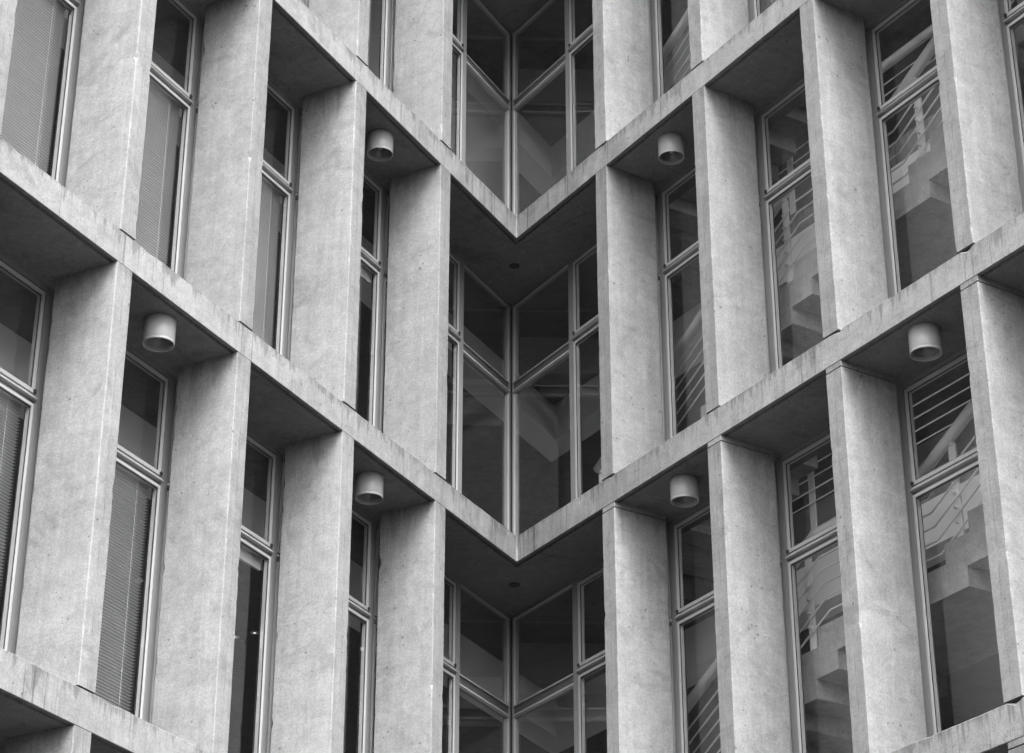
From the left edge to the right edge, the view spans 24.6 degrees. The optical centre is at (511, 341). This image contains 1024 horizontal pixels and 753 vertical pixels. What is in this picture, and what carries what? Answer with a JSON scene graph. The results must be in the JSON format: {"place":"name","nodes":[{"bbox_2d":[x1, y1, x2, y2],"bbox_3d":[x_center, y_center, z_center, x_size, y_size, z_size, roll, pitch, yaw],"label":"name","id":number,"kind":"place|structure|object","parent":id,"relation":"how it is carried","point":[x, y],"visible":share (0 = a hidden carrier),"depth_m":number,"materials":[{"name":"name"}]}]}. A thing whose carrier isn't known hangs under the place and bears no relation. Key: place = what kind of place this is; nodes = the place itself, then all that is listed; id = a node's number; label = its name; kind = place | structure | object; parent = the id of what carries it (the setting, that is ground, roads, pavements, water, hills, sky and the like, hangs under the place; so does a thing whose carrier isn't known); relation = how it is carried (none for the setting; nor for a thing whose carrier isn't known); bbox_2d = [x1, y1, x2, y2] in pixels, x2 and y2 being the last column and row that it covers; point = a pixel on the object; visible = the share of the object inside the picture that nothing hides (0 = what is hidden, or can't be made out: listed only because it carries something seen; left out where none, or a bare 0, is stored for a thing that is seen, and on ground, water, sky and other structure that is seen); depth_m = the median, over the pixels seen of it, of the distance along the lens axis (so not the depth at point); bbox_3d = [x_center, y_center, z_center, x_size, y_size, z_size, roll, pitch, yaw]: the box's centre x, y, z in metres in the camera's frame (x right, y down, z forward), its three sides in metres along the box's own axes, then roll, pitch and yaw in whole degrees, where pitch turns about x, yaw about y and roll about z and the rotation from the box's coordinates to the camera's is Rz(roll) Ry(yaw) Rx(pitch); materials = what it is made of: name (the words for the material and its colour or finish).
{"place":"outdoors","nodes":[
{"label":"outdoors","id":0,"kind":"place"},
{"bbox_3d":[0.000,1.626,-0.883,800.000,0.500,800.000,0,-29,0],"label":"ground","id":1,"kind":"structure","parent":0,"visible":0},
{"bbox_2d":[0,0,1023,752],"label":"office building","id":2,"kind":"structure","parent":1,"relation":"on","point":[478,372],"depth_m":20.45,"materials":[{"name":"concrete"}]},
{"bbox_2d":[1,745,5,752],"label":"window","id":3,"kind":"structure","parent":2,"relation":"in","point":[3,748],"depth_m":16.11,"materials":[{"name":"metal"}]},
{"bbox_2d":[0,391,21,595],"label":"venetian blind","id":4,"kind":"object","parent":2,"relation":"attached to","point":[10,401],"visible":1,"depth_m":17.04,"materials":[{"name":"grey plastic"}]},
{"bbox_2d":[0,254,49,651],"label":"window","id":5,"kind":"structure","parent":2,"relation":"in","point":[27,395],"depth_m":17.15,"materials":[{"name":"metal"}]},
{"bbox_2d":[0,0,66,173],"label":"venetian blind","id":6,"kind":"object","parent":2,"relation":"attached to","point":[29,106],"visible":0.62,"depth_m":18.39,"materials":[{"name":"grey plastic"}]},
{"bbox_2d":[51,0,81,184],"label":"window","id":7,"kind":"structure","parent":2,"relation":"in","point":[73,6],"depth_m":18.66,"materials":[{"name":"metal"}]},
{"bbox_2d":[11,289,172,720],"bbox_3d":[-3.157,1.414,17.668,0.110,3.326,1.602,-14,-32,24],"label":"window","id":8,"kind":"structure","parent":2,"relation":"in","point":[154,477],"depth_m":18.21,"materials":[{"name":"metal"}]},
{"bbox_2d":[94,465,149,712],"bbox_3d":[-3.208,1.817,17.469,0.034,2.273,1.444,-14,-32,24],"label":"venetian blind","id":9,"kind":"object","parent":2,"relation":"attached to","point":[131,478],"visible":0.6,"depth_m":17.96,"materials":[{"name":"grey plastic"}]},
{"bbox_2d":[62,0,200,275],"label":"window","id":10,"kind":"structure","parent":2,"relation":"in","point":[184,98],"depth_m":20.01,"materials":[{"name":"metal"}]},
{"bbox_2d":[134,81,180,265],"bbox_3d":[-3.208,-1.346,19.186,0.034,2.274,1.444,-14,-32,24],"label":"venetian blind","id":11,"kind":"object","parent":2,"relation":"attached to","point":[156,187],"visible":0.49,"depth_m":19.71,"materials":[{"name":"grey plastic"}]},
{"bbox_2d":[142,313,176,351],"bbox_3d":[-2.731,-0.065,18.206,0.250,0.215,0.250,-14,-32,24],"label":"ceiling lamp","id":12,"kind":"object","parent":2,"relation":"attached to","point":[159,332],"visible":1,"depth_m":18.14,"materials":[{"name":"grey metal"}]},
{"bbox_2d":[146,377,279,752],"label":"window","id":13,"kind":"structure","parent":2,"relation":"in","point":[264,548],"depth_m":19.40,"materials":[{"name":"metal"}]},
{"bbox_2d":[180,16,297,356],"bbox_3d":[-2.411,-1.072,20.634,0.110,3.326,1.602,-14,-32,24],"label":"window","id":14,"kind":"structure","parent":2,"relation":"in","point":[284,185],"depth_m":21.20,"materials":[{"name":"metal"}]},
{"bbox_2d":[239,545,260,570],"bbox_3d":[-2.455,2.209,18.868,0.052,1.626,1.444,-14,-32,24],"label":"venetian blind","id":15,"kind":"object","parent":2,"relation":"attached to","point":[250,558],"visible":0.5,"depth_m":19.65,"materials":[{"name":"white paint"}]},
{"bbox_2d":[252,178,280,346],"bbox_3d":[-2.463,-0.670,20.435,0.034,2.270,1.444,-14,-32,24],"label":"venetian blind","id":16,"kind":"object","parent":2,"relation":"attached to","point":[264,300],"visible":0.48,"depth_m":21.02,"materials":[{"name":"grey plastic"}]},
{"bbox_2d":[264,453,373,752],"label":"window","id":17,"kind":"structure","parent":2,"relation":"in","point":[362,611],"depth_m":20.71,"materials":[{"name":"metal"}]},
{"bbox_2d":[285,107,384,427],"bbox_3d":[-1.666,-0.394,21.882,0.110,3.326,1.602,-14,-32,24],"label":"window","id":18,"kind":"structure","parent":2,"relation":"in","point":[373,263],"depth_m":22.35,"materials":[{"name":"metal"}]},
{"bbox_2d":[303,0,389,86],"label":"window","id":19,"kind":"structure","parent":2,"relation":"in","point":[385,4],"depth_m":24.07,"materials":[{"name":"metal"}]},
{"bbox_2d":[360,264,370,283],"bbox_3d":[-1.709,-0.278,21.834,0.052,1.626,1.444,-14,-32,24],"label":"venetian blind","id":20,"kind":"object","parent":2,"relation":"attached to","point":[365,273],"visible":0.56,"depth_m":22.66,"materials":[{"name":"white paint"}]},
{"bbox_2d":[355,471,383,504],"bbox_3d":[-1.258,1.294,20.710,0.250,0.215,0.250,-14,-32,24],"label":"ceiling lamp","id":21,"kind":"object","parent":2,"relation":"attached to","point":[369,486],"visible":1,"depth_m":20.64,"materials":[{"name":"grey metal"}]},
{"bbox_2d":[367,129,393,161],"bbox_3d":[-1.258,-1.869,22.428,0.250,0.215,0.250,-14,-32,24],"label":"ceiling lamp","id":22,"kind":"object","parent":2,"relation":"attached to","point":[379,145],"visible":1,"depth_m":22.37,"materials":[{"name":"grey metal"}]},
{"bbox_2d":[367,520,458,752],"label":"window","id":23,"kind":"structure","parent":2,"relation":"in","point":[450,665],"depth_m":22.11,"materials":[{"name":"metal"}]},
{"bbox_2d":[377,188,462,491],"bbox_3d":[-0.920,0.283,23.130,0.110,3.326,1.602,-14,-32,24],"label":"window","id":24,"kind":"structure","parent":2,"relation":"in","point":[454,330],"depth_m":23.56,"materials":[{"name":"metal"}]},
{"bbox_2d":[388,0,465,162],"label":"window","id":25,"kind":"structure","parent":2,"relation":"in","point":[458,42],"depth_m":25.46,"materials":[{"name":"metal"}]},
{"bbox_2d":[457,580,509,752],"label":"window","id":26,"kind":"structure","parent":2,"relation":"in","point":[466,686],"depth_m":23.04,"materials":[{"name":"metal"}]},
{"bbox_2d":[460,261,510,531],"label":"window","id":27,"kind":"structure","parent":2,"relation":"in","point":[502,383],"depth_m":24.59,"materials":[{"name":"metal"}]},
{"bbox_2d":[464,0,510,209],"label":"window","id":28,"kind":"structure","parent":2,"relation":"in","point":[503,100],"depth_m":26.36,"materials":[{"name":"metal"}]},
{"bbox_2d":[512,0,568,215],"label":"window","id":29,"kind":"structure","parent":2,"relation":"in","point":[518,101],"depth_m":26.32,"materials":[{"name":"metal"}]},
{"bbox_2d":[512,260,572,535],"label":"window","id":30,"kind":"structure","parent":2,"relation":"in","point":[519,384],"depth_m":24.56,"materials":[{"name":"metal"}]},
{"bbox_2d":[512,580,576,752],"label":"window","id":31,"kind":"structure","parent":2,"relation":"in","point":[567,684],"depth_m":23.03,"materials":[{"name":"metal"}]},
{"bbox_2d":[566,0,655,172],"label":"window","id":32,"kind":"structure","parent":2,"relation":"in","point":[575,45],"depth_m":25.46,"materials":[{"name":"metal"}]},
{"bbox_2d":[570,191,667,499],"bbox_3d":[1.061,0.297,23.156,0.110,3.326,1.602,17,-33,-28],"label":"window","id":33,"kind":"structure","parent":2,"relation":"in","point":[579,334],"depth_m":23.65,"materials":[{"name":"metal"}]},
{"bbox_2d":[574,522,678,752],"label":"window","id":34,"kind":"structure","parent":2,"relation":"in","point":[584,668],"depth_m":22.13,"materials":[{"name":"metal"}]},
{"bbox_2d":[658,132,684,164],"bbox_3d":[1.522,-1.841,22.480,0.250,0.215,0.250,17,-33,-28],"label":"ceiling lamp","id":35,"kind":"object","parent":2,"relation":"attached to","point":[670,148],"visible":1,"depth_m":22.42,"materials":[{"name":"grey metal"}]},
{"bbox_2d":[670,474,698,507],"bbox_3d":[1.522,1.323,20.762,0.250,0.215,0.250,17,-33,-28],"label":"ceiling lamp","id":36,"kind":"object","parent":2,"relation":"attached to","point":[684,492],"visible":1,"depth_m":20.69,"materials":[{"name":"grey metal"}]},
{"bbox_2d":[652,0,751,100],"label":"window","id":37,"kind":"structure","parent":2,"relation":"in","point":[656,4],"depth_m":24.09,"materials":[{"name":"metal"}]},
{"bbox_2d":[659,113,772,439],"bbox_3d":[1.915,-0.351,21.963,0.110,3.326,1.602,17,-33,-28],"label":"window","id":38,"kind":"structure","parent":2,"relation":"in","point":[670,268],"depth_m":22.52,"materials":[{"name":"metal"}]},
{"bbox_2d":[671,459,795,752],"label":"window","id":39,"kind":"structure","parent":2,"relation":"in","point":[683,615],"depth_m":20.87,"materials":[{"name":"metal"}]},
{"bbox_2d":[663,0,807,270],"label":"staircase","id":40,"kind":"structure","parent":2,"relation":"on","point":[787,130],"depth_m":24.42,"materials":[{"name":"concrete"}]},
{"bbox_2d":[751,0,760,20],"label":"window","id":41,"kind":"structure","parent":2,"relation":"in","point":[755,4],"depth_m":22.69,"materials":[{"name":"metal"}]},
{"bbox_2d":[593,0,1023,580],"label":"staircase","id":42,"kind":"structure","parent":2,"relation":"on","point":[925,226],"depth_m":21.27,"materials":[{"name":"concrete"}]},
{"bbox_2d":[758,28,890,371],"bbox_3d":[2.770,-0.998,20.771,0.110,3.326,1.602,17,-33,-28],"label":"window","id":43,"kind":"structure","parent":2,"relation":"in","point":[771,194],"depth_m":21.36,"materials":[{"name":"metal"}]},
{"bbox_2d":[687,399,998,752],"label":"staircase","id":44,"kind":"structure","parent":2,"relation":"on","point":[962,612],"depth_m":19.64,"materials":[{"name":"concrete"}]},
{"bbox_2d":[778,387,929,752],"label":"window","id":45,"kind":"structure","parent":2,"relation":"in","point":[821,541],"depth_m":19.64,"materials":[{"name":"metal"}]},
{"bbox_2d":[792,373,970,529],"bbox_3d":[3.862,0.419,20.979,0.734,1.032,7.805,17,-33,-28],"label":"guard rail","id":46,"kind":"object","parent":2,"relation":"on","point":[812,498],"visible":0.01,"depth_m":22.66,"materials":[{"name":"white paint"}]},
{"bbox_2d":[779,1,1011,214],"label":"guard rail","id":47,"kind":"object","parent":2,"relation":"on","point":[922,37],"visible":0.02,"depth_m":23.40,"materials":[{"name":"grey metal"}]},
{"bbox_2d":[908,323,941,361],"bbox_3d":[3.222,0.008,18.340,0.250,0.215,0.250,17,-33,-28],"label":"ceiling lamp","id":48,"kind":"object","parent":2,"relation":"attached to","point":[924,340],"visible":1,"depth_m":18.28,"materials":[{"name":"grey metal"}]},
{"bbox_2d":[899,347,978,736],"bbox_3d":[3.625,1.518,17.860,0.110,3.326,1.602,17,-33,-28],"label":"window","id":49,"kind":"structure","parent":2,"relation":"in","point":[918,488],"depth_m":18.52,"materials":[{"name":"metal"}]},
{"bbox_2d":[868,0,1023,297],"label":"window","id":50,"kind":"structure","parent":2,"relation":"in","point":[884,112],"depth_m":20.21,"materials":[{"name":"metal"}]},
{"bbox_2d":[999,0,1023,200],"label":"window","id":51,"kind":"structure","parent":2,"relation":"in","point":[1011,18],"depth_m":19.05,"materials":[{"name":"metal"}]}
]}

